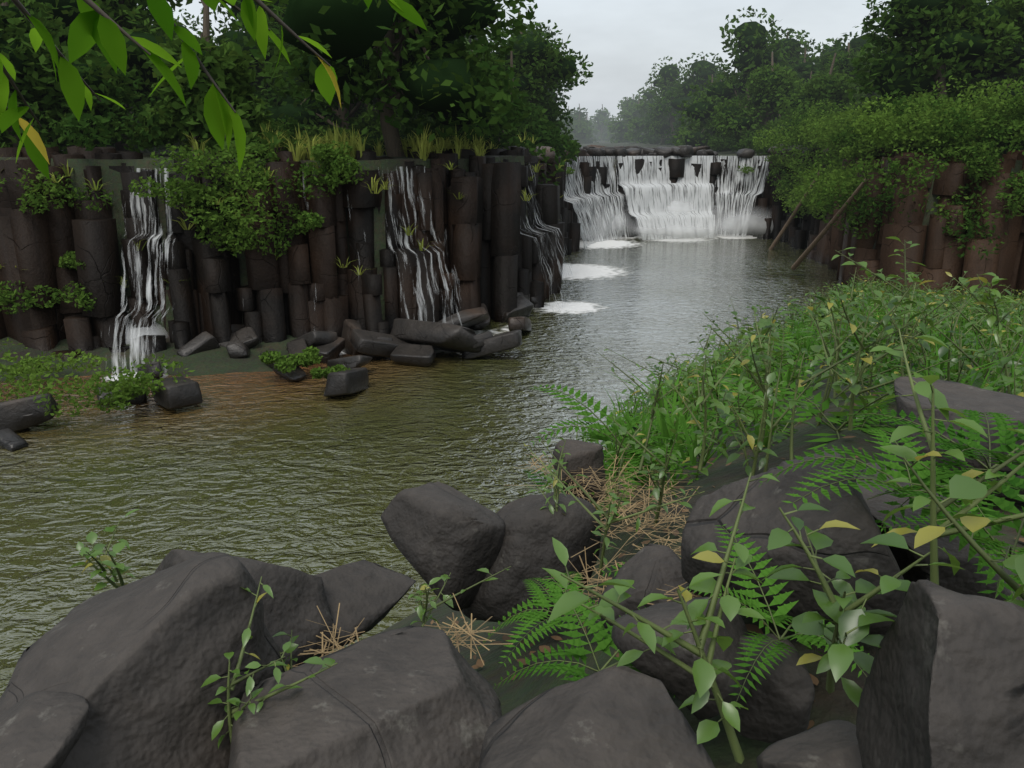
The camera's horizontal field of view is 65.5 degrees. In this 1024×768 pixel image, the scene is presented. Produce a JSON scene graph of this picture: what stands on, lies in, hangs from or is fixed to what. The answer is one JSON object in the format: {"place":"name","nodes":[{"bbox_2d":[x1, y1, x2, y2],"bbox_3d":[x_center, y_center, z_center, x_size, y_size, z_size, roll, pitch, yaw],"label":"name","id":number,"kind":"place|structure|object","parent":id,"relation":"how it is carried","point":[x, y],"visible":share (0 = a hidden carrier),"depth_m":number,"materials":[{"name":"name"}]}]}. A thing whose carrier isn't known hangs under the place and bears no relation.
{"place":"outdoors","nodes":[
{"label":"outdoors","id":0,"kind":"place"},
{"bbox_2d":[0,0,426,179],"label":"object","id":1,"kind":"object","parent":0,"point":[89,27],"depth_m":2.54,"materials":[{"name":"green plant"}]},
{"bbox_2d":[0,234,842,696],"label":"river water","id":2,"kind":"structure","parent":0,"point":[304,474],"depth_m":17.89,"materials":[{"name":"green liquid"}]},
{"bbox_2d":[594,208,744,235],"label":"waterfall spray","id":3,"kind":"object","parent":2,"relation":"on","point":[688,232],"visible":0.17,"depth_m":56.24,"materials":[{"name":"white liquid"}]},
{"bbox_2d":[769,169,868,269],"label":"dead leaning trunks","id":4,"kind":"object","parent":2,"relation":"in","point":[802,257],"visible":0.74,"depth_m":39.33,"materials":[{"name":"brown wood"}]},
{"bbox_2d":[0,141,1023,767],"bbox_3d":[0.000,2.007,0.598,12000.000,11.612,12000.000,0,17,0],"label":"ground","id":5,"kind":"structure","parent":0,"point":[826,705],"depth_m":6.30,"materials":[{"name":"soil"}]},
{"bbox_2d":[0,120,567,287],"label":"cliff grass","id":6,"kind":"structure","parent":5,"relation":"on","point":[424,144],"depth_m":26.74,"materials":[{"name":"green plant"}]},
{"bbox_2d":[0,144,845,451],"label":"fallen rocks","id":7,"kind":"object","parent":5,"relation":"on","point":[410,342],"visible":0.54,"depth_m":24.21,"materials":[{"name":"grey stone"}]},
{"bbox_2d":[0,377,1023,767],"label":"boulders","id":8,"kind":"object","parent":5,"relation":"on","point":[114,677],"visible":0.73,"depth_m":2.39,"materials":[{"name":"grey stone"}]},
{"bbox_2d":[0,145,1023,360],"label":"cliff columns","id":9,"kind":"structure","parent":5,"relation":"on","point":[485,250],"depth_m":26.54,"materials":[{"name":"grey stone"}]},
{"bbox_2d":[113,156,766,375],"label":"waterfall sheets","id":10,"kind":"object","parent":9,"relation":"on","point":[657,210],"visible":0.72,"depth_m":57.55,"materials":[{"name":"liquid"}]},
{"bbox_2d":[0,76,1023,417],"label":"shrubs","id":11,"kind":"object","parent":5,"relation":"on","point":[972,130],"visible":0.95,"depth_m":31.06,"materials":[{"name":"green plant"}]},
{"bbox_2d":[0,0,1023,158],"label":"forest crown interiors","id":12,"kind":"object","parent":5,"relation":"on","point":[356,30],"visible":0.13,"depth_m":36.00,"materials":[{"name":"green plant"}]},
{"bbox_2d":[1,0,1023,156],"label":"tree trunks","id":13,"kind":"object","parent":5,"relation":"on","point":[391,137],"visible":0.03,"depth_m":29.17,"materials":[{"name":"brown plant"}]},
{"bbox_2d":[0,0,1023,227],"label":"trees","id":14,"kind":"object","parent":13,"relation":"attached to","point":[163,120],"visible":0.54,"depth_m":34.08,"materials":[{"name":"green plant"}]},
{"bbox_2d":[292,447,790,666],"bbox_3d":[0.533,0.725,4.625,2.007,0.965,3.935,5,17,16],"label":"dry straw","id":15,"kind":"object","parent":5,"relation":"on","point":[337,648],"visible":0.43,"depth_m":4.55,"materials":[{"name":"brown plant"}]},
{"bbox_2d":[68,236,1023,763],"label":"leafy plants","id":16,"kind":"object","parent":5,"relation":"on","point":[935,505],"visible":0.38,"depth_m":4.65,"materials":[{"name":"green plant"}]},
{"bbox_2d":[431,389,1023,729],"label":"leaf litter","id":17,"kind":"object","parent":5,"relation":"on","point":[752,628],"visible":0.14,"depth_m":4.80,"materials":[{"name":"brown plant"}]},
{"bbox_2d":[483,276,1023,707],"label":"bank ferns","id":18,"kind":"object","parent":5,"relation":"on","point":[663,424],"visible":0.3,"depth_m":3.69,"materials":[{"name":"green plant"}]},
{"bbox_2d":[146,0,990,123],"label":"sky","id":19,"kind":"structure","parent":0,"point":[623,40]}
]}

